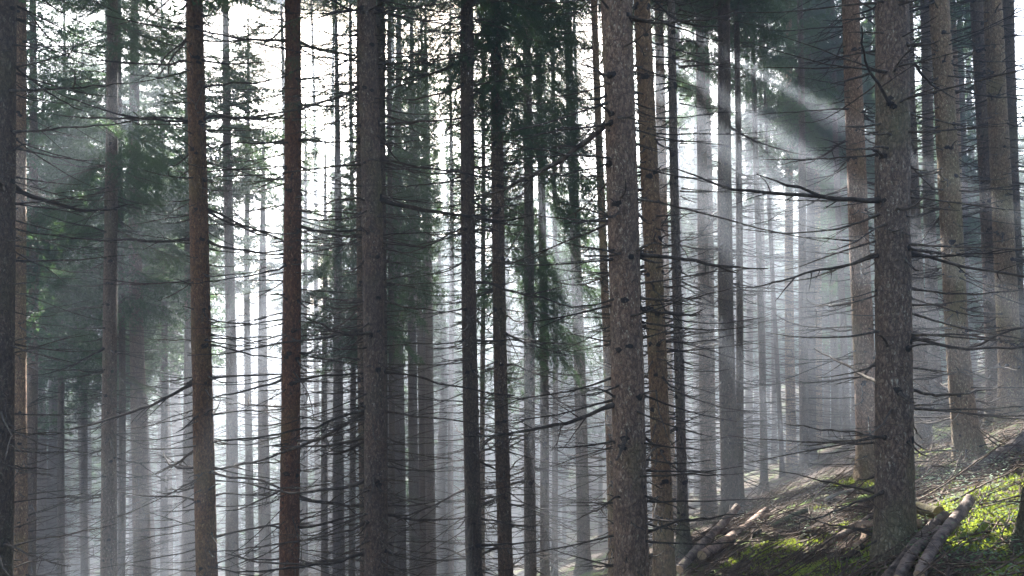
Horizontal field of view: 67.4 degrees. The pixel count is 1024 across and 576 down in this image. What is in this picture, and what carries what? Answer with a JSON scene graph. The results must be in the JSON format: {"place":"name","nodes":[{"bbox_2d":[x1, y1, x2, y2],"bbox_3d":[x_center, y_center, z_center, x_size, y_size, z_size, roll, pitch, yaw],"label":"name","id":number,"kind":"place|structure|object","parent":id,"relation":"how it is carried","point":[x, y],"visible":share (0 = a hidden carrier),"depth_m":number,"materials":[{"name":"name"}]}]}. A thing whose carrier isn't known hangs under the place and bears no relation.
{"place":"outdoors","nodes":[
{"label":"outdoors","id":0,"kind":"place"},
{"bbox_2d":[26,0,1023,315],"label":"sky","id":1,"kind":"structure","parent":0,"point":[1017,19],"materials":[{"name":"white"}]},
{"bbox_2d":[65,301,1023,575],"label":"ground","id":2,"kind":"structure","parent":0,"point":[599,551],"depth_m":39.83,"materials":[{"name":"green plant"}]},
{"bbox_2d":[26,172,80,574],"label":"spruce tree","id":3,"kind":"object","parent":2,"relation":"on","point":[39,527],"visible":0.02,"depth_m":33.41,"materials":[{"name":"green plant"}]},
{"bbox_2d":[14,0,116,575],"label":"spruce tree","id":4,"kind":"object","parent":2,"relation":"on","point":[21,516],"visible":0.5,"depth_m":12.99,"materials":[{"name":"brown plant"}]},
{"bbox_2d":[28,26,104,575],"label":"spruce tree","id":5,"kind":"object","parent":2,"relation":"on","point":[79,457],"visible":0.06,"depth_m":37.04,"materials":[{"name":"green plant"}]},
{"bbox_2d":[36,175,100,575],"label":"spruce tree","id":6,"kind":"object","parent":2,"relation":"on","point":[48,501],"visible":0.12,"depth_m":32.86,"materials":[{"name":"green plant"}]},
{"bbox_2d":[26,0,150,575],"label":"spruce tree","id":7,"kind":"object","parent":2,"relation":"on","point":[36,329],"visible":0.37,"depth_m":17.98,"materials":[{"name":"green plant"}]},
{"bbox_2d":[27,23,171,575],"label":"spruce tree","id":8,"kind":"object","parent":2,"relation":"on","point":[84,466],"visible":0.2,"depth_m":26.72,"materials":[{"name":"green plant"}]},
{"bbox_2d":[26,1,174,575],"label":"spruce tree","id":9,"kind":"object","parent":2,"relation":"on","point":[60,483],"visible":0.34,"depth_m":23.77,"materials":[{"name":"green plant"}]},
{"bbox_2d":[55,9,177,570],"bbox_3d":[-16.844,2.861,32.486,5.298,34.873,5.685,-1,-1,0],"label":"spruce tree","id":10,"kind":"object","parent":2,"relation":"on","point":[125,101],"visible":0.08,"depth_m":32.21,"materials":[{"name":"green plant"}]},
{"bbox_2d":[0,0,241,575],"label":"spruce tree","id":11,"kind":"object","parent":2,"relation":"on","point":[10,188],"visible":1,"depth_m":7.95,"materials":[{"name":"brown plant"}]},
{"bbox_2d":[26,0,216,575],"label":"spruce tree","id":12,"kind":"object","parent":2,"relation":"on","point":[122,497],"visible":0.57,"depth_m":19.85,"materials":[{"name":"green plant"}]},
{"bbox_2d":[26,0,229,575],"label":"spruce tree","id":13,"kind":"object","parent":2,"relation":"on","point":[109,439],"visible":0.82,"depth_m":15.91,"materials":[{"name":"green plant"}]},
{"bbox_2d":[43,0,227,575],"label":"spruce tree","id":14,"kind":"object","parent":2,"relation":"on","point":[138,470],"visible":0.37,"depth_m":22.77,"materials":[{"name":"green plant"}]},
{"bbox_2d":[101,191,182,575],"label":"spruce tree","id":15,"kind":"object","parent":2,"relation":"on","point":[151,504],"visible":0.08,"depth_m":31.28,"materials":[{"name":"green plant"}]},
{"bbox_2d":[72,60,242,575],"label":"spruce tree","id":16,"kind":"object","parent":2,"relation":"on","point":[162,364],"visible":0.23,"depth_m":29.73,"materials":[{"name":"green plant"}]},
{"bbox_2d":[151,165,183,575],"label":"spruce tree","id":17,"kind":"object","parent":2,"relation":"on","point":[177,402],"visible":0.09,"depth_m":39.58,"materials":[{"name":"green plant"}]},
{"bbox_2d":[123,0,223,575],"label":"spruce tree","id":18,"kind":"object","parent":2,"relation":"on","point":[170,515],"visible":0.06,"depth_m":34.58,"materials":[{"name":"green plant"}]},
{"bbox_2d":[117,2,267,575],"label":"spruce tree","id":19,"kind":"object","parent":2,"relation":"on","point":[189,515],"visible":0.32,"depth_m":25.75,"materials":[{"name":"green plant"}]},
{"bbox_2d":[54,0,348,575],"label":"spruce tree","id":20,"kind":"object","parent":2,"relation":"on","point":[203,467],"visible":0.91,"depth_m":10.91,"materials":[{"name":"brown plant"}]},
{"bbox_2d":[137,0,314,575],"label":"spruce tree","id":21,"kind":"object","parent":2,"relation":"on","point":[231,431],"visible":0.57,"depth_m":23.81,"materials":[{"name":"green plant"}]},
{"bbox_2d":[207,2,300,575],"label":"spruce tree","id":22,"kind":"object","parent":2,"relation":"on","point":[248,519],"visible":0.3,"depth_m":29.81,"materials":[{"name":"green plant"}]},
{"bbox_2d":[214,126,312,575],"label":"spruce tree","id":23,"kind":"object","parent":2,"relation":"on","point":[263,453],"visible":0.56,"depth_m":27.77,"materials":[{"name":"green plant"}]},
{"bbox_2d":[234,0,328,572],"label":"spruce tree","id":24,"kind":"object","parent":2,"relation":"on","point":[280,9],"visible":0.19,"depth_m":37.40,"materials":[{"name":"brown plant"}]},
{"bbox_2d":[154,0,437,575],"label":"spruce tree","id":25,"kind":"object","parent":2,"relation":"on","point":[290,511],"visible":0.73,"depth_m":10.94,"materials":[{"name":"brown plant"}]},
{"bbox_2d":[267,95,356,575],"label":"spruce tree","id":26,"kind":"object","parent":2,"relation":"on","point":[304,505],"visible":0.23,"depth_m":29.82,"materials":[{"name":"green plant"}]},
{"bbox_2d":[265,109,359,575],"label":"spruce tree","id":27,"kind":"object","parent":2,"relation":"on","point":[324,459],"visible":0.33,"depth_m":26.81,"materials":[{"name":"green plant"}]},
{"bbox_2d":[274,0,354,575],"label":"spruce tree","id":28,"kind":"object","parent":2,"relation":"on","point":[315,199],"visible":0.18,"depth_m":45.41,"materials":[{"name":"brown plant"}]},
{"bbox_2d":[308,236,347,574],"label":"spruce tree","id":29,"kind":"object","parent":2,"relation":"on","point":[330,405],"visible":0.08,"depth_m":47.65,"materials":[{"name":"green plant"}]},
{"bbox_2d":[266,2,413,575],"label":"spruce tree","id":30,"kind":"object","parent":2,"relation":"on","point":[315,272],"visible":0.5,"depth_m":21.77,"materials":[{"name":"green plant"}]},
{"bbox_2d":[301,0,413,575],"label":"spruce tree","id":31,"kind":"object","parent":2,"relation":"on","point":[314,260],"visible":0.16,"depth_m":24.82,"materials":[{"name":"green plant"}]},
{"bbox_2d":[274,0,443,575],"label":"spruce tree","id":32,"kind":"object","parent":2,"relation":"on","point":[360,431],"visible":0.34,"depth_m":14.43,"materials":[{"name":"brown plant"}]},
{"bbox_2d":[187,0,541,575],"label":"spruce tree","id":33,"kind":"object","parent":2,"relation":"on","point":[376,514],"visible":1,"depth_m":9.74,"materials":[{"name":"brown plant"}]},
{"bbox_2d":[301,0,460,575],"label":"spruce tree","id":34,"kind":"object","parent":2,"relation":"on","point":[381,74],"visible":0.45,"depth_m":13.49,"materials":[{"name":"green plant"}]},
{"bbox_2d":[321,0,459,575],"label":"spruce tree","id":35,"kind":"object","parent":2,"relation":"on","point":[391,270],"visible":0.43,"depth_m":21.90,"materials":[{"name":"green plant"}]},
{"bbox_2d":[376,1,437,575],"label":"spruce tree","id":36,"kind":"object","parent":2,"relation":"on","point":[399,427],"visible":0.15,"depth_m":27.70,"materials":[{"name":"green plant"}]},
{"bbox_2d":[386,1,447,575],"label":"spruce tree","id":37,"kind":"object","parent":2,"relation":"on","point":[413,492],"visible":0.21,"depth_m":29.72,"materials":[{"name":"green plant"}]},
{"bbox_2d":[387,26,455,575],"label":"spruce tree","id":38,"kind":"object","parent":2,"relation":"on","point":[420,349],"visible":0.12,"depth_m":34.60,"materials":[{"name":"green plant"}]},
{"bbox_2d":[386,0,459,575],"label":"spruce tree","id":39,"kind":"object","parent":2,"relation":"on","point":[429,448],"visible":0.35,"depth_m":32.75,"materials":[{"name":"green plant"}]},
{"bbox_2d":[417,215,465,575],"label":"spruce tree","id":40,"kind":"object","parent":2,"relation":"on","point":[443,511],"visible":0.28,"depth_m":42.83,"materials":[{"name":"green plant"}]},
{"bbox_2d":[432,102,464,564],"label":"spruce tree","id":41,"kind":"object","parent":2,"relation":"on","point":[459,283],"visible":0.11,"depth_m":54.04,"materials":[{"name":"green plant"}]},
{"bbox_2d":[402,0,495,575],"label":"spruce tree","id":42,"kind":"object","parent":2,"relation":"on","point":[450,389],"visible":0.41,"depth_m":29.81,"materials":[{"name":"green plant"}]},
{"bbox_2d":[345,0,591,575],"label":"spruce tree","id":43,"kind":"object","parent":2,"relation":"on","point":[472,460],"visible":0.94,"depth_m":11.95,"materials":[{"name":"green plant"}]},
{"bbox_2d":[392,4,552,575],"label":"spruce tree","id":44,"kind":"object","parent":2,"relation":"on","point":[482,421],"visible":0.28,"depth_m":17.87,"materials":[{"name":"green plant"}]},
{"bbox_2d":[402,0,594,575],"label":"spruce tree","id":45,"kind":"object","parent":2,"relation":"on","point":[499,90],"visible":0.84,"depth_m":12.86,"materials":[{"name":"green plant"}]},
{"bbox_2d":[453,4,543,569],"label":"spruce tree","id":46,"kind":"object","parent":2,"relation":"on","point":[508,327],"visible":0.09,"depth_m":40.97,"materials":[{"name":"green plant"}]},
{"bbox_2d":[489,106,539,560],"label":"spruce tree","id":47,"kind":"object","parent":2,"relation":"on","point":[514,315],"visible":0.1,"depth_m":53.23,"materials":[{"name":"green plant"}]},
{"bbox_2d":[423,0,608,575],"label":"spruce tree","id":48,"kind":"object","parent":2,"relation":"on","point":[529,279],"visible":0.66,"depth_m":15.83,"materials":[{"name":"green plant"}]},
{"bbox_2d":[451,0,607,575],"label":"spruce tree","id":49,"kind":"object","parent":2,"relation":"on","point":[544,476],"visible":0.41,"depth_m":17.86,"materials":[{"name":"green plant"}]},
{"bbox_2d":[45,100,1023,575],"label":"wood","id":50,"kind":"object","parent":2,"relation":"on","point":[599,430],"visible":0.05,"depth_m":55.30,"materials":[{"name":"grey wood"}]},
{"bbox_2d":[487,1,606,575],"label":"spruce tree","id":51,"kind":"object","parent":2,"relation":"on","point":[554,439],"visible":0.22,"depth_m":23.80,"materials":[{"name":"green plant"}]},
{"bbox_2d":[510,40,591,560],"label":"spruce tree","id":52,"kind":"object","parent":2,"relation":"on","point":[550,245],"visible":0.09,"depth_m":46.74,"materials":[{"name":"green plant"}]},
{"bbox_2d":[478,0,650,575],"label":"spruce tree","id":53,"kind":"object","parent":2,"relation":"on","point":[583,524],"visible":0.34,"depth_m":21.80,"materials":[{"name":"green plant"}]},
{"bbox_2d":[516,0,696,575],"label":"spruce tree","id":54,"kind":"object","parent":2,"relation":"on","point":[604,296],"visible":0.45,"depth_m":15.41,"materials":[{"name":"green plant"}]},
{"bbox_2d":[557,0,721,565],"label":"spruce tree","id":55,"kind":"object","parent":2,"relation":"on","point":[643,323],"visible":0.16,"depth_m":16.88,"materials":[{"name":"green plant"}]},
{"bbox_2d":[465,0,830,575],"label":"spruce tree","id":56,"kind":"object","parent":2,"relation":"on","point":[631,518],"visible":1,"depth_m":6.90,"materials":[{"name":"brown plant"}]},
{"bbox_2d":[608,11,696,517],"bbox_3d":[7.355,-2.708,40.413,5.228,31.472,5.235,0,-1,0],"label":"spruce tree","id":57,"kind":"object","parent":2,"relation":"on","point":[667,143],"visible":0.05,"depth_m":39.92,"materials":[{"name":"grey plant"}]},
{"bbox_2d":[536,0,773,575],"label":"spruce tree","id":58,"kind":"object","parent":2,"relation":"on","point":[664,564],"visible":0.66,"depth_m":9.88,"materials":[{"name":"brown plant"}]},
{"bbox_2d":[638,16,696,489],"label":"spruce tree","id":59,"kind":"object","parent":2,"relation":"on","point":[688,225],"visible":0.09,"depth_m":40.92,"materials":[{"name":"grey plant"}]},
{"bbox_2d":[585,0,750,546],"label":"spruce tree","id":60,"kind":"object","parent":2,"relation":"on","point":[660,101],"visible":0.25,"depth_m":19.95,"materials":[{"name":"brown plant"}]},
{"bbox_2d":[591,0,769,558],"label":"spruce tree","id":61,"kind":"object","parent":2,"relation":"on","point":[678,360],"visible":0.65,"depth_m":11.47,"materials":[{"name":"brown plant"}]},
{"bbox_2d":[650,3,730,499],"bbox_3d":[7.887,-5.541,36.539,7.763,34.256,7.464,0,-1,0],"label":"spruce tree","id":62,"kind":"object","parent":2,"relation":"on","point":[678,101],"visible":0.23,"depth_m":36.66,"materials":[{"name":"grey plant"}]},
{"bbox_2d":[666,29,716,497],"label":"spruce tree","id":63,"kind":"object","parent":2,"relation":"on","point":[687,424],"visible":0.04,"depth_m":44.66,"materials":[{"name":"grey plant"}]},
{"bbox_2d":[669,19,719,495],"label":"spruce tree","id":64,"kind":"object","parent":2,"relation":"on","point":[693,186],"visible":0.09,"depth_m":44.53,"materials":[{"name":"grey plant"}]},
{"bbox_2d":[668,11,735,499],"bbox_3d":[9.092,-3.703,37.079,3.875,29.699,3.718,0,-1,0],"label":"spruce tree","id":65,"kind":"object","parent":2,"relation":"on","point":[691,121],"visible":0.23,"depth_m":36.97,"materials":[{"name":"grey plant"}]},
{"bbox_2d":[633,0,779,521],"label":"spruce tree","id":66,"kind":"object","parent":2,"relation":"on","point":[702,148],"visible":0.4,"depth_m":19.88,"materials":[{"name":"grey plant"}]},
{"bbox_2d":[676,503,740,573],"bbox_3d":[2.926,3.644,11.311,0.156,0.158,2.231,-8,5,37],"label":"cut log","id":67,"kind":"object","parent":2,"relation":"on","point":[713,533],"visible":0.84,"depth_m":11.13,"materials":[{"name":"brown wood"}]},
{"bbox_2d":[647,4,789,515],"bbox_3d":[5.682,-5.994,22.243,4.286,26.024,4.080,-1,-1,0],"label":"spruce tree","id":68,"kind":"object","parent":2,"relation":"on","point":[709,149],"visible":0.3,"depth_m":21.98,"materials":[{"name":"grey plant"}]},
{"bbox_2d":[639,0,811,520],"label":"spruce tree","id":69,"kind":"object","parent":2,"relation":"on","point":[729,485],"visible":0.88,"depth_m":16.91,"materials":[{"name":"brown plant"}]},
{"bbox_2d":[697,507,769,559],"bbox_3d":[3.365,3.649,11.470,0.192,0.182,2.302,-4,1,39],"label":"cut log","id":70,"kind":"object","parent":2,"relation":"on","point":[715,548],"visible":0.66,"depth_m":11.12,"materials":[{"name":"brown wood"}]},
{"bbox_2d":[664,0,821,517],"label":"spruce tree","id":71,"kind":"object","parent":2,"relation":"on","point":[764,32],"visible":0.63,"depth_m":18.48,"materials":[{"name":"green plant"}]},
{"bbox_2d":[715,56,774,455],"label":"spruce tree","id":72,"kind":"object","parent":2,"relation":"on","point":[746,185],"visible":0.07,"depth_m":50.18,"materials":[{"name":"grey plant"}]},
{"bbox_2d":[715,13,784,473],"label":"spruce tree","id":73,"kind":"object","parent":2,"relation":"on","point":[749,354],"visible":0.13,"depth_m":41.09,"materials":[{"name":"grey plant"}]},
{"bbox_2d":[731,2,797,464],"bbox_3d":[12.773,-6.435,38.632,4.995,32.450,5.266,1,-2,-34],"label":"spruce tree","id":74,"kind":"object","parent":2,"relation":"on","point":[773,387],"visible":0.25,"depth_m":38.18,"materials":[{"name":"grey plant"}]},
{"bbox_2d":[732,7,796,469],"bbox_3d":[12.723,-6.205,39.436,4.756,32.879,5.005,0,-1,0],"label":"spruce tree","id":75,"kind":"object","parent":2,"relation":"on","point":[762,217],"visible":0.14,"depth_m":39.17,"materials":[{"name":"grey plant"}]},
{"bbox_2d":[712,0,820,494],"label":"spruce tree","id":76,"kind":"object","parent":2,"relation":"on","point":[753,80],"visible":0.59,"depth_m":23.89,"materials":[{"name":"grey plant"}]},
{"bbox_2d":[731,1,831,477],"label":"spruce tree","id":77,"kind":"object","parent":2,"relation":"on","point":[777,176],"visible":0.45,"depth_m":27.91,"materials":[{"name":"grey plant"}]},
{"bbox_2d":[743,0,849,473],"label":"spruce tree","id":78,"kind":"object","parent":2,"relation":"on","point":[789,313],"visible":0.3,"depth_m":29.85,"materials":[{"name":"grey plant"}]},
{"bbox_2d":[744,0,866,474],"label":"spruce tree","id":79,"kind":"object","parent":2,"relation":"on","point":[799,93],"visible":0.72,"depth_m":24.95,"materials":[{"name":"grey plant"}]},
{"bbox_2d":[766,0,853,460],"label":"spruce tree","id":80,"kind":"object","parent":2,"relation":"on","point":[810,344],"visible":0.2,"depth_m":30.84,"materials":[{"name":"grey plant"}]},
{"bbox_2d":[768,1,871,448],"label":"spruce tree","id":81,"kind":"object","parent":2,"relation":"on","point":[818,342],"visible":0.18,"depth_m":32.83,"materials":[{"name":"grey plant"}]},
{"bbox_2d":[794,4,848,441],"bbox_3d":[14.710,-5.107,36.290,3.729,27.006,3.788,0,-1,0],"label":"spruce tree","id":82,"kind":"object","parent":2,"relation":"on","point":[825,409],"visible":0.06,"depth_m":36.01,"materials":[{"name":"grey plant"}]},
{"bbox_2d":[795,0,871,441],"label":"spruce tree","id":83,"kind":"object","parent":2,"relation":"on","point":[835,420],"visible":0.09,"depth_m":32.83,"materials":[{"name":"grey plant"}]},
{"bbox_2d":[793,0,874,444],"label":"spruce tree","id":84,"kind":"object","parent":2,"relation":"on","point":[841,290],"visible":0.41,"depth_m":29.94,"materials":[{"name":"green plant"}]},
{"bbox_2d":[649,370,1023,575],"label":"fallen twigs","id":85,"kind":"object","parent":2,"relation":"on","point":[1018,472],"visible":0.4,"depth_m":9.25,"materials":[{"name":"wood"}]},
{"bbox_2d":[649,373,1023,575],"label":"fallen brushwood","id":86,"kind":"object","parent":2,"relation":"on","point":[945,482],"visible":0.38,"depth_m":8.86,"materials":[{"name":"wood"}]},
{"bbox_2d":[814,0,875,436],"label":"spruce tree","id":87,"kind":"object","parent":2,"relation":"on","point":[832,261],"visible":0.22,"depth_m":30.83,"materials":[{"name":"brown plant"}]},
{"bbox_2d":[676,0,1023,565],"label":"spruce tree","id":88,"kind":"object","parent":2,"relation":"on","point":[894,442],"visible":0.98,"depth_m":6.78,"materials":[{"name":"brown plant"}]},
{"bbox_2d":[720,419,1023,575],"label":"moss","id":89,"kind":"object","parent":2,"relation":"on","point":[803,571],"visible":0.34,"depth_m":7.15,"materials":[{"name":"green plant"}]},
{"bbox_2d":[741,410,1023,575],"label":"bilberry leaves","id":90,"kind":"object","parent":2,"relation":"on","point":[981,543],"visible":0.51,"depth_m":6.08,"materials":[{"name":"green plant"}]},
{"bbox_2d":[755,0,1023,482],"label":"spruce tree","id":91,"kind":"object","parent":2,"relation":"on","point":[864,388],"visible":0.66,"depth_m":12.40,"materials":[{"name":"brown plant"}]},
{"bbox_2d":[881,510,949,575],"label":"cut log","id":92,"kind":"object","parent":2,"relation":"on","point":[934,522],"visible":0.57,"depth_m":6.51,"materials":[{"name":"brown wood"}]},
{"bbox_2d":[893,525,940,575],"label":"cut log","id":93,"kind":"object","parent":2,"relation":"on","point":[906,557],"visible":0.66,"depth_m":5.99,"materials":[{"name":"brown wood"}]},
{"bbox_2d":[814,0,1023,450],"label":"spruce tree","id":94,"kind":"object","parent":2,"relation":"on","point":[925,431],"visible":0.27,"depth_m":15.91,"materials":[{"name":"brown plant"}]},
{"bbox_2d":[824,0,1023,460],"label":"spruce tree","id":95,"kind":"object","parent":2,"relation":"on","point":[966,433],"visible":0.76,"depth_m":11.45,"materials":[{"name":"brown plant"}]},
{"bbox_2d":[865,0,984,407],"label":"spruce tree","id":96,"kind":"object","parent":2,"relation":"on","point":[927,220],"visible":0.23,"depth_m":19.96,"materials":[{"name":"brown plant"}]},
{"bbox_2d":[913,494,974,575],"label":"cut log","id":97,"kind":"object","parent":2,"relation":"on","point":[960,512],"visible":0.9,"depth_m":6.09,"materials":[{"name":"brown wood"}]},
{"bbox_2d":[924,4,984,386],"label":"spruce tree","id":98,"kind":"object","parent":2,"relation":"on","point":[966,158],"visible":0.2,"depth_m":30.18,"materials":[{"name":"brown plant"}]},
{"bbox_2d":[940,6,984,373],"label":"spruce tree","id":99,"kind":"object","parent":2,"relation":"on","point":[971,155],"visible":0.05,"depth_m":36.22,"materials":[{"name":"brown plant"}]},
{"bbox_2d":[910,0,1023,427],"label":"spruce tree","id":100,"kind":"object","parent":2,"relation":"on","point":[990,357],"visible":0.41,"depth_m":14.46,"materials":[{"name":"brown plant"}]},
{"bbox_2d":[913,0,1023,383],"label":"spruce tree","id":101,"kind":"object","parent":2,"relation":"on","point":[967,16],"visible":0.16,"depth_m":24.05,"materials":[{"name":"brown plant"}]},
{"bbox_2d":[914,0,1023,429],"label":"spruce tree","id":102,"kind":"object","parent":2,"relation":"on","point":[1009,367],"visible":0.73,"depth_m":13.44,"materials":[{"name":"brown plant"}]},
{"bbox_2d":[938,0,1023,380],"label":"spruce tree","id":103,"kind":"object","parent":2,"relation":"on","point":[1010,44],"visible":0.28,"depth_m":17.00,"materials":[{"name":"brown plant"}]},
{"bbox_2d":[951,427,1023,475],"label":"fallen branch","id":104,"kind":"object","parent":2,"relation":"on","point":[996,453],"visible":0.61,"depth_m":9.91,"materials":[{"name":"brown wood"}]},
{"bbox_2d":[1008,487,1023,553],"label":"tree stump","id":105,"kind":"object","parent":2,"relation":"on","point":[1018,529],"visible":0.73,"depth_m":5.60,"materials":[{"name":"brown wood"}]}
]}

